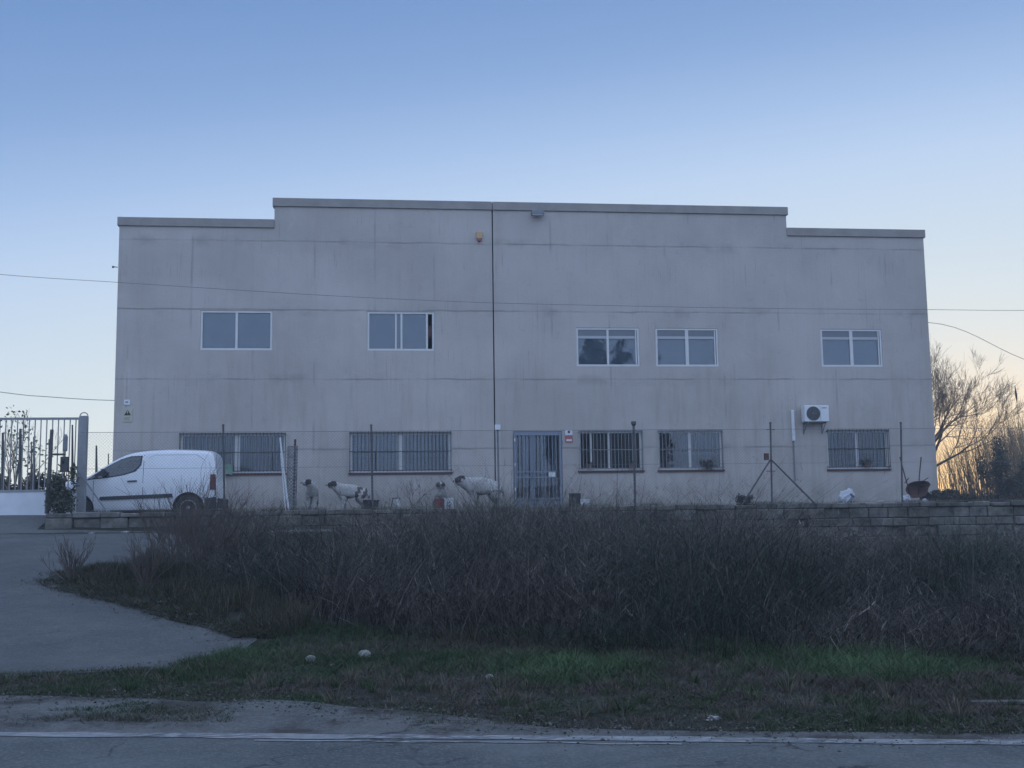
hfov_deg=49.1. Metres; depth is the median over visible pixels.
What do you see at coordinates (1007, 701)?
plank
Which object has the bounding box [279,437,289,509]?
metal pole
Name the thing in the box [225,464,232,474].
green cloth
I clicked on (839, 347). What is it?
window
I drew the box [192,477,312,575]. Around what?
bare shrub
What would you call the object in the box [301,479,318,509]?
dog
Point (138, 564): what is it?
bare shrub
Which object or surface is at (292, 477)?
wire roll
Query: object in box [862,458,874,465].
potted plant
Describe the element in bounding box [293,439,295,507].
wooden stake
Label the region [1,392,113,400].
overhead cable
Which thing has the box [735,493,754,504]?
fence weed
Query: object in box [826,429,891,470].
window
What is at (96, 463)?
wooden post
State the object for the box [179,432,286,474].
window
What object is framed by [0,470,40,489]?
hedge bush
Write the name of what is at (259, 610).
island weeds
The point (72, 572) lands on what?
bare shrub
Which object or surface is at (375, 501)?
bucket
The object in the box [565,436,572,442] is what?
alarm sign
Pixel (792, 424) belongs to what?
cable trunking
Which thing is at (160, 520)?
bare shrub
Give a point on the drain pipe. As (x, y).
(794, 463)
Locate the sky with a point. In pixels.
(850, 114)
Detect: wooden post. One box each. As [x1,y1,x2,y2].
[0,433,4,489]
[17,429,22,489]
[30,442,31,489]
[32,437,34,489]
[71,425,73,479]
[95,446,97,472]
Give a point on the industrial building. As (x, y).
(713, 348)
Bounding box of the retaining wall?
[45,500,1023,553]
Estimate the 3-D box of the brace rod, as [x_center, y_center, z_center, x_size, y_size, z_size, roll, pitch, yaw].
[-10.851,2.692,28.841,1.215,1.243,0.040,-4,-8,25]
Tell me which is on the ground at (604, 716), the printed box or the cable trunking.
the printed box
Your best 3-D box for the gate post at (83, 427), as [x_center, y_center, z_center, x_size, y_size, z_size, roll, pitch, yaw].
[-11.250,2.304,29.315,0.224,3.148,0.200,0,-7,-6]
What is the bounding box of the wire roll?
[286,446,297,509]
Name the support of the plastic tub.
on the ground at (604, 716)
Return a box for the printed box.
[444,498,453,508]
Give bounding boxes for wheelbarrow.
[899,457,931,500]
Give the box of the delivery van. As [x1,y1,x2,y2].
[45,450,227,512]
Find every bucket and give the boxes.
[363,500,370,508]
[371,500,378,509]
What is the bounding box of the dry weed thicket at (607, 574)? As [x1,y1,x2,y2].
[111,424,1023,674]
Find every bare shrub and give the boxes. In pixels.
[37,533,95,579]
[115,444,249,568]
[115,529,181,589]
[126,489,229,564]
[139,479,215,557]
[161,490,244,579]
[172,479,272,570]
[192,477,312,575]
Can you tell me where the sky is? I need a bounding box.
[0,0,1023,493]
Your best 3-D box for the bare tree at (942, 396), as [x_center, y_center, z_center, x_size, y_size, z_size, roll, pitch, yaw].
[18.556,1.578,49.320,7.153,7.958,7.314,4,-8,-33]
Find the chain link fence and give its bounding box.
[78,421,1023,511]
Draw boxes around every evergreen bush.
[976,436,1012,499]
[995,458,1023,497]
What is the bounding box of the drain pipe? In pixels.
[793,441,795,481]
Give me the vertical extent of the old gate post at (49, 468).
2.153 m
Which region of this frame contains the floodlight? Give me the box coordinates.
[531,210,543,215]
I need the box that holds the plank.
[971,699,1023,703]
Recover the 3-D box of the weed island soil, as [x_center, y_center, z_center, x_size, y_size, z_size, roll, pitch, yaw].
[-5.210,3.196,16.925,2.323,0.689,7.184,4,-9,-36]
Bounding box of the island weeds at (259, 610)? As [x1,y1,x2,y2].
[33,540,323,639]
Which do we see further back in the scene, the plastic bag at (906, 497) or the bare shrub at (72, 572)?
the plastic bag at (906, 497)
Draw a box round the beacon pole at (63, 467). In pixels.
[60,434,68,479]
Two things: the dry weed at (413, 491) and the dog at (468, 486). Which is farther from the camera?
the dog at (468, 486)
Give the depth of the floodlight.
36.99 m
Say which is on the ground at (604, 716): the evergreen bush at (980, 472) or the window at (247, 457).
the evergreen bush at (980, 472)
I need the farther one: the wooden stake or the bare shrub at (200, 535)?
the wooden stake
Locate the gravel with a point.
(619, 725)
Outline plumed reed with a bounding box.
[1015,387,1020,459]
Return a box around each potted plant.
[625,458,638,467]
[699,457,719,469]
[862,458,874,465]
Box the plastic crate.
[434,498,443,508]
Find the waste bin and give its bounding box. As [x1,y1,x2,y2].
[569,493,580,506]
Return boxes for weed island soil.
[46,570,320,636]
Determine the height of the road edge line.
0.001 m
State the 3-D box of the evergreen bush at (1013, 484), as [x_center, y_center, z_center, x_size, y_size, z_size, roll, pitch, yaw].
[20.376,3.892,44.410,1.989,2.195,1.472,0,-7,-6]
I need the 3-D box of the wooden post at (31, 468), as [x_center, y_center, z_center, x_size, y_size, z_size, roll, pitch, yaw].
[-16.854,3.393,39.244,0.089,2.754,0.069,0,-7,-6]
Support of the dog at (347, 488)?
on the ground at (604, 716)
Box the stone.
[358,650,370,657]
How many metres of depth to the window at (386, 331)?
36.38 m
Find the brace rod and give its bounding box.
[76,468,107,511]
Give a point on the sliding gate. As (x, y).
(21, 502)
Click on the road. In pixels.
(100, 752)
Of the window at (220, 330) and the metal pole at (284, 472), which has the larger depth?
the window at (220, 330)
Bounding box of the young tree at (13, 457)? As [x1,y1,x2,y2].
[0,405,62,489]
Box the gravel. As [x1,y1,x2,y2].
[0,570,1023,755]
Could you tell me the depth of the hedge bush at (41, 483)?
43.99 m
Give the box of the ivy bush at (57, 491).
[44,458,79,513]
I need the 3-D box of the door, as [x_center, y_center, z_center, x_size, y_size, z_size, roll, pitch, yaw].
[0.836,2.784,36.298,1.588,2.494,0.304,0,-7,-6]
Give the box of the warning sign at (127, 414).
[123,408,132,421]
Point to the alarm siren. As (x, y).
(479, 235)
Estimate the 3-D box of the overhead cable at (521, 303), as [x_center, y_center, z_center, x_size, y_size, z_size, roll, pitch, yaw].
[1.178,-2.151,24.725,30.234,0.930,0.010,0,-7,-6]
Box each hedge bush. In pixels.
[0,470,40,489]
[5,467,73,489]
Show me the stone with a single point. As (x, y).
(363, 652)
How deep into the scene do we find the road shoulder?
8.90 m
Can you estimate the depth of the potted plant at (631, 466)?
36.53 m
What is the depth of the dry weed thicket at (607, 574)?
16.27 m
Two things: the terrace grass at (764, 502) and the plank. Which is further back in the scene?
the terrace grass at (764, 502)
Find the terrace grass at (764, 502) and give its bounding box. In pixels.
[91,497,1023,511]
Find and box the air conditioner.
[801,405,828,433]
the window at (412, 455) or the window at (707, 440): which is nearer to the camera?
the window at (412, 455)
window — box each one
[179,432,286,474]
[200,311,272,349]
[348,431,452,474]
[367,312,433,350]
[576,328,639,365]
[578,429,644,472]
[655,328,718,366]
[657,430,724,471]
[820,329,882,366]
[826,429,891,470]
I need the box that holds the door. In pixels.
[513,431,562,506]
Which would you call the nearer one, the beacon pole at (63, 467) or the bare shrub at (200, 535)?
the bare shrub at (200, 535)
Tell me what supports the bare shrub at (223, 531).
on the ground at (604, 716)
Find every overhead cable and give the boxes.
[0,274,1023,310]
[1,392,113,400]
[928,322,1022,358]
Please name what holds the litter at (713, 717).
on the ground at (604, 716)
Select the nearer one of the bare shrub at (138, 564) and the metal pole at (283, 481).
the bare shrub at (138, 564)
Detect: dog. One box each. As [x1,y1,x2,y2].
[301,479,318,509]
[326,481,369,508]
[433,481,446,506]
[453,475,505,508]
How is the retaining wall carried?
on the ground at (604, 716)
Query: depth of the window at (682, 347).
37.40 m
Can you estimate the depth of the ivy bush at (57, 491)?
28.44 m
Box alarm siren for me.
[476,231,481,241]
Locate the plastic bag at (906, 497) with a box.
[903,494,910,501]
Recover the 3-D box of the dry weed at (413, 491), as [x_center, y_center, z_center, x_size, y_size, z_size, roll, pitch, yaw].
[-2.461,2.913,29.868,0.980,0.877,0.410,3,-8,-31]
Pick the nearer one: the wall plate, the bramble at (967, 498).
the bramble at (967, 498)
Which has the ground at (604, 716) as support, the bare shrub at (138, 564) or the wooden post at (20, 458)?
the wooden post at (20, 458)
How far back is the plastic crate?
29.72 m
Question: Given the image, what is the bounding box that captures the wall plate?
[124,400,129,404]
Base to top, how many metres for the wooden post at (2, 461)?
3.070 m
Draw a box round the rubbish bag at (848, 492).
[838,488,854,502]
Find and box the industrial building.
[113,198,937,510]
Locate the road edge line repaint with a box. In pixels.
[253,739,681,744]
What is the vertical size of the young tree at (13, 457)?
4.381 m
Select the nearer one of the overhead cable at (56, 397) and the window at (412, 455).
the window at (412, 455)
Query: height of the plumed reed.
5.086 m
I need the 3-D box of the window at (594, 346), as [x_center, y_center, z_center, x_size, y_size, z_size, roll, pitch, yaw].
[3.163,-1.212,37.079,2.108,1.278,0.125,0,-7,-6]
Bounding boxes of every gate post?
[44,429,65,513]
[76,412,88,511]
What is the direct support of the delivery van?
on the ground at (604, 716)
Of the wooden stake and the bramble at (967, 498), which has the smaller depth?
the wooden stake
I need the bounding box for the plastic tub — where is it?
[580,499,589,504]
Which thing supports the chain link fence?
on the retaining wall
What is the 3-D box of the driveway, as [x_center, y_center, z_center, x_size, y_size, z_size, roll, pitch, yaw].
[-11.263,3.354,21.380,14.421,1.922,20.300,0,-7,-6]
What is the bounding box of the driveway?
[0,515,256,675]
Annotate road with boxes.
[0,732,1023,767]
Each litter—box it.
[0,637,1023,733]
[706,715,720,720]
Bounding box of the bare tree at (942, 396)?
[929,338,1023,466]
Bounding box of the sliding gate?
[0,417,78,514]
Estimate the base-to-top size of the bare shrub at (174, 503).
2.252 m
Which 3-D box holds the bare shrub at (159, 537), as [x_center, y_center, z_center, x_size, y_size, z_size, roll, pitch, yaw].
[-5.619,2.538,19.007,1.710,1.534,1.236,0,-7,-6]
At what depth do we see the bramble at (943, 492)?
34.28 m
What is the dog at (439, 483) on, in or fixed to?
on the ground at (604, 716)
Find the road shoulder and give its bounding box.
[0,695,1023,739]
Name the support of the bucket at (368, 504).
on the ground at (604, 716)
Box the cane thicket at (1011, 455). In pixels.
[936,408,1023,500]
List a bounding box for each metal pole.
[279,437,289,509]
[280,453,285,509]
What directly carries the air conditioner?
attached to the industrial building
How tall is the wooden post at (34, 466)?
2.923 m
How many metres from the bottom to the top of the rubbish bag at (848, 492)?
0.469 m
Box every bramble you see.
[929,489,1023,501]
[931,488,959,500]
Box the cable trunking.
[791,410,794,440]
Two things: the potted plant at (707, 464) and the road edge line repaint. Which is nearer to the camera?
the road edge line repaint
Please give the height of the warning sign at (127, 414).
0.420 m
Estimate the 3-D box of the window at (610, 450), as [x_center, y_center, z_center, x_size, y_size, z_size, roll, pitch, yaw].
[3.219,2.201,36.675,2.200,1.395,0.372,0,-7,-6]
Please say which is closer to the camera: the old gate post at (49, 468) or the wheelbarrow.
the old gate post at (49, 468)
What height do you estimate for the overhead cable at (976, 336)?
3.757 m
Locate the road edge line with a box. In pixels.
[0,732,1023,744]
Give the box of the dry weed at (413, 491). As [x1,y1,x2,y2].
[404,479,433,506]
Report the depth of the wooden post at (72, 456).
39.51 m
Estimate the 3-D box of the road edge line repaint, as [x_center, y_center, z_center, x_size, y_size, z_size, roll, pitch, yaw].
[-0.350,2.582,8.082,3.120,0.001,0.094,-2,-7,7]
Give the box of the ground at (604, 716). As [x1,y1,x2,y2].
[0,523,1023,733]

